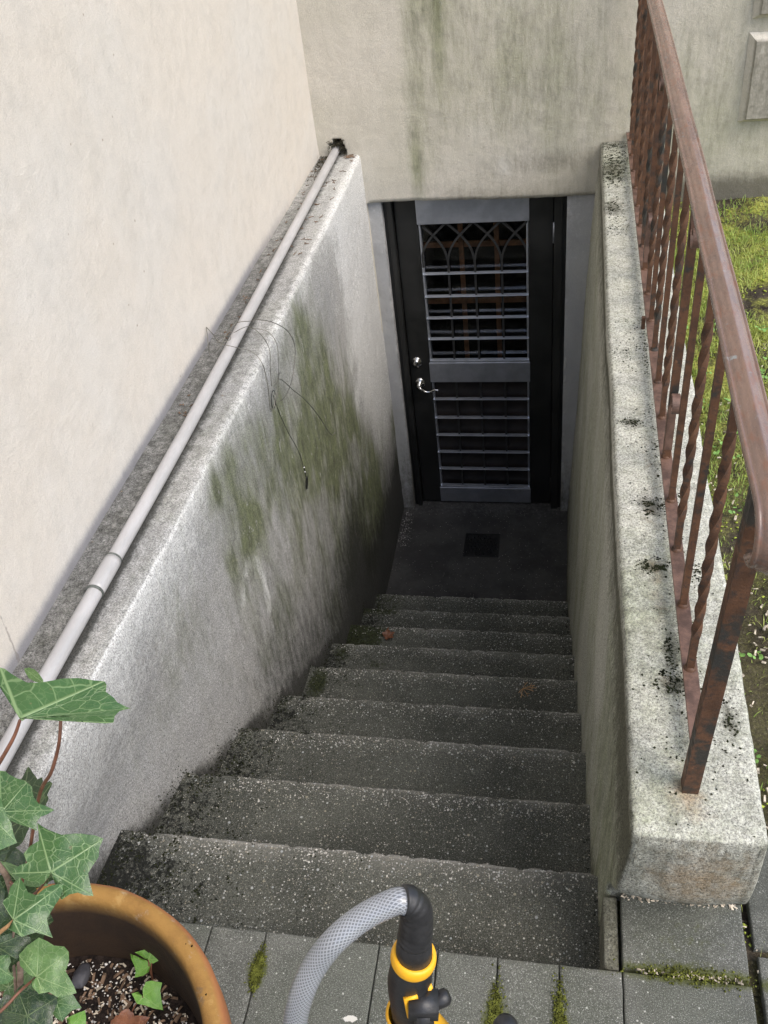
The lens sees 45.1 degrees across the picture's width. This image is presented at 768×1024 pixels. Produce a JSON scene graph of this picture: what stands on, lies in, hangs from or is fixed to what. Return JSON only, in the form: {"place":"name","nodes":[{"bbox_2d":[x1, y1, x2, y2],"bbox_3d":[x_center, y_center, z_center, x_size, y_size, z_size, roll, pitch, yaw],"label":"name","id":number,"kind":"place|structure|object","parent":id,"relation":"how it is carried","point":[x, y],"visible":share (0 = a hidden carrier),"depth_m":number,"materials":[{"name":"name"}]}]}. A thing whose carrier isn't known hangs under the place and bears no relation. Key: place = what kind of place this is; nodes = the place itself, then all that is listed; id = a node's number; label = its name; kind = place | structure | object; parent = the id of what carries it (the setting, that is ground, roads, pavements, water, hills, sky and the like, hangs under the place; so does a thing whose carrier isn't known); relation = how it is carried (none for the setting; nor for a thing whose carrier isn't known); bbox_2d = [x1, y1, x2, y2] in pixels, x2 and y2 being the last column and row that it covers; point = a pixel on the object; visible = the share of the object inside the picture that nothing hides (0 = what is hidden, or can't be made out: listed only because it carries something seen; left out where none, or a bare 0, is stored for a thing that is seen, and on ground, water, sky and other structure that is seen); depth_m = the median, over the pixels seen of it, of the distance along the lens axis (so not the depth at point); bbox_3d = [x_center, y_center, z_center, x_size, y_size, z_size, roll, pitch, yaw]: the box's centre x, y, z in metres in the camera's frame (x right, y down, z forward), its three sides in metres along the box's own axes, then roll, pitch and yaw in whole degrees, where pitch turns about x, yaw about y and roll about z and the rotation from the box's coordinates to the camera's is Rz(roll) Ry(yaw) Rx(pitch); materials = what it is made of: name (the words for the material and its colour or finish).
{"place":"outdoors","nodes":[
{"label":"outdoors","id":0,"kind":"place"},
{"bbox_2d":[179,847,767,1023],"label":"paving","id":1,"kind":"structure","parent":0,"point":[352,988],"depth_m":1.96,"materials":[{"name":"concrete"}]},
{"bbox_2d":[36,883,231,1023],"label":"flower pot","id":2,"kind":"object","parent":1,"relation":"on","point":[108,921],"visible":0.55,"depth_m":1.55,"materials":[{"name":"ceramic"}]},
{"bbox_2d":[0,955,198,1023],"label":"potting soil","id":3,"kind":"structure","parent":2,"relation":"in","point":[96,960],"depth_m":1.59,"materials":[{"name":"black soil"}]},
{"bbox_2d":[0,668,129,1023],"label":"ivy plant","id":4,"kind":"object","parent":3,"relation":"on","point":[33,965],"visible":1,"depth_m":0.97,"materials":[{"name":"green plant"}]},
{"bbox_2d":[72,963,90,988],"bbox_3d":[-0.526,0.806,1.610,0.029,0.021,0.045,1,41,11],"label":"pebble","id":5,"kind":"object","parent":3,"relation":"on","point":[81,976],"visible":0.99,"depth_m":1.60,"materials":[{"name":"stone"}]},
{"bbox_2d":[1,959,186,1023],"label":"bark bits","id":6,"kind":"object","parent":3,"relation":"on","point":[129,1004],"visible":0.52,"depth_m":1.58,"materials":[{"name":"brown wood"}]},
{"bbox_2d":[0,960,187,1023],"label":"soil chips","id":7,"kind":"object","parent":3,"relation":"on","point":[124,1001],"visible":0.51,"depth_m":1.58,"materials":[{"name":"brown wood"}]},
{"bbox_2d":[110,1009,149,1023],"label":"dead leaf","id":8,"kind":"object","parent":3,"relation":"on","point":[125,1016],"visible":1,"depth_m":1.53,"materials":[{"name":"brown plant"}]},
{"bbox_2d":[131,950,157,980],"bbox_3d":[-0.398,0.778,1.588,0.061,0.069,0.039,-17,41,-11],"label":"ivy seedling","id":9,"kind":"object","parent":3,"relation":"on","point":[143,967],"visible":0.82,"depth_m":1.57,"materials":[{"name":"green plant"}]},
{"bbox_2d":[131,981,162,1011],"bbox_3d":[-0.401,0.817,1.546,0.073,0.064,0.037,-7,40,1],"label":"ivy seedling","id":10,"kind":"object","parent":3,"relation":"on","point":[151,997],"visible":0.98,"depth_m":1.53,"materials":[{"name":"green plant"}]},
{"bbox_2d":[283,884,517,1023],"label":"hose lance","id":11,"kind":"object","parent":1,"relation":"on","point":[415,997],"visible":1,"depth_m":0.70,"materials":[{"name":"black plastic"}]},
{"bbox_2d":[207,941,767,1023],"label":"joint moss","id":12,"kind":"object","parent":1,"relation":"on","point":[257,970],"visible":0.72,"depth_m":1.92,"materials":[{"name":"green plant"}]},
{"bbox_2d":[617,195,767,1023],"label":"ground","id":13,"kind":"structure","parent":0,"point":[753,673],"depth_m":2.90,"materials":[{"name":"green plant"}]},
{"bbox_2d":[0,153,403,883],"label":"stairwell wall","id":14,"kind":"structure","parent":13,"relation":"on","point":[250,575],"depth_m":3.13,"materials":[{"name":"grey concrete"}]},
{"bbox_2d":[0,141,341,770],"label":"drain pipe","id":15,"kind":"object","parent":14,"relation":"on","point":[93,595],"visible":0.94,"depth_m":2.60,"materials":[{"name":"grey plastic"}]},
{"bbox_2d":[206,319,334,489],"bbox_3d":[-0.433,-0.465,3.569,0.258,0.871,0.657,1,41,11],"label":"wire","id":16,"kind":"object","parent":15,"relation":"hanging from","point":[306,478],"visible":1,"depth_m":3.24,"materials":[{"name":"black metal"}]},
{"bbox_2d":[178,154,356,415],"bbox_3d":[-0.401,-1.033,3.746,0.196,0.004,2.233,1,41,11],"label":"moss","id":17,"kind":"object","parent":14,"relation":"on","point":[349,156],"visible":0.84,"depth_m":3.94,"materials":[{"name":"plant"}]},
{"bbox_2d":[307,139,346,183],"bbox_3d":[-0.276,-1.661,4.414,0.149,0.103,0.479,1,41,11],"label":"nest debris","id":18,"kind":"object","parent":14,"relation":"on","point":[333,145],"visible":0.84,"depth_m":4.54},
{"bbox_2d":[0,0,767,692],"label":"house","id":19,"kind":"structure","parent":13,"relation":"on","point":[158,158],"depth_m":4.00,"materials":[{"name":"beige paint"}]},
{"bbox_2d":[97,500,599,970],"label":"stairs","id":20,"kind":"structure","parent":19,"relation":"attached to","point":[533,543],"depth_m":2.94,"materials":[{"name":"concrete"}]},
{"bbox_2d":[96,602,403,927],"bbox_3d":[-0.187,0.753,3.517,0.721,1.431,2.393,1,41,11],"label":"step moss","id":21,"kind":"object","parent":20,"relation":"on","point":[188,816],"visible":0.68,"depth_m":2.83,"materials":[{"name":"plant"}]},
{"bbox_2d":[179,508,583,956],"bbox_3d":[0.294,0.533,4.075,1.086,1.688,3.616,1,41,11],"label":"step grit","id":22,"kind":"object","parent":20,"relation":"on","point":[448,809],"visible":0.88,"depth_m":3.04,"materials":[{"name":"grey gravel"}]},
{"bbox_2d":[382,628,394,639],"bbox_3d":[0.026,0.586,4.452,0.058,0.036,0.054,-22,42,-16],"label":"dead leaf","id":23,"kind":"object","parent":20,"relation":"on","point":[387,634],"visible":1,"depth_m":4.46,"materials":[{"name":"brown plant"}]},
{"bbox_2d":[463,533,499,556],"bbox_3d":[0.607,0.225,5.735,0.215,0.060,0.210,1,41,11],"label":"floor drain","id":24,"kind":"object","parent":20,"relation":"in","point":[480,545],"visible":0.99,"depth_m":5.72,"materials":[{"name":"black metal"}]},
{"bbox_2d":[519,682,534,696],"bbox_3d":[0.561,0.707,3.668,0.055,0.008,0.085,29,53,36],"label":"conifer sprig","id":25,"kind":"object","parent":20,"relation":"on","point":[532,687],"visible":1,"depth_m":3.67,"materials":[{"name":"plant"}]},
{"bbox_2d":[393,197,553,502],"bbox_3d":[0.561,-0.864,5.342,0.828,2.079,0.160,1,41,11],"label":"door","id":26,"kind":"structure","parent":19,"relation":"in","point":[483,425],"depth_m":5.36,"materials":[{"name":"black paint"}]},
{"bbox_2d":[435,964,559,1012],"bbox_3d":[-0.151,1.177,2.210,1.366,0.478,0.083,1,41,11],"label":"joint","id":27,"kind":"object","parent":13,"relation":"on","point":[497,974],"visible":0.06,"depth_m":1.98,"materials":[{"name":"plant"}]},
{"bbox_2d":[566,141,767,971],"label":"stairwell wall","id":28,"kind":"structure","parent":13,"relation":"on","point":[715,856],"depth_m":2.23,"materials":[{"name":"grey concrete"}]},
{"bbox_2d":[602,141,754,837],"bbox_3d":[0.850,-0.571,3.002,0.229,0.005,3.535,1,41,11],"label":"wall top moss","id":29,"kind":"object","parent":28,"relation":"on","point":[662,567],"depth_m":2.22,"materials":[{"name":"plant"}]},
{"bbox_2d":[626,0,767,793],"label":"railing","id":30,"kind":"object","parent":28,"relation":"on","point":[658,84],"visible":1,"depth_m":1.99,"materials":[{"name":"brown metal"}]},
{"bbox_2d":[620,343,767,984],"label":"wood chips","id":31,"kind":"object","parent":13,"relation":"on","point":[732,906],"visible":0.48,"depth_m":2.06,"materials":[{"name":"brown wood"}]},
{"bbox_2d":[669,206,767,946],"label":"lawn moss","id":32,"kind":"object","parent":13,"relation":"on","point":[744,924],"visible":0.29,"depth_m":3.49,"materials":[{"name":"green plant"}]},
{"bbox_2d":[687,323,767,762],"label":"clover weeds","id":33,"kind":"object","parent":13,"relation":"on","point":[761,657],"visible":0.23,"depth_m":3.04,"materials":[{"name":"green plant"}]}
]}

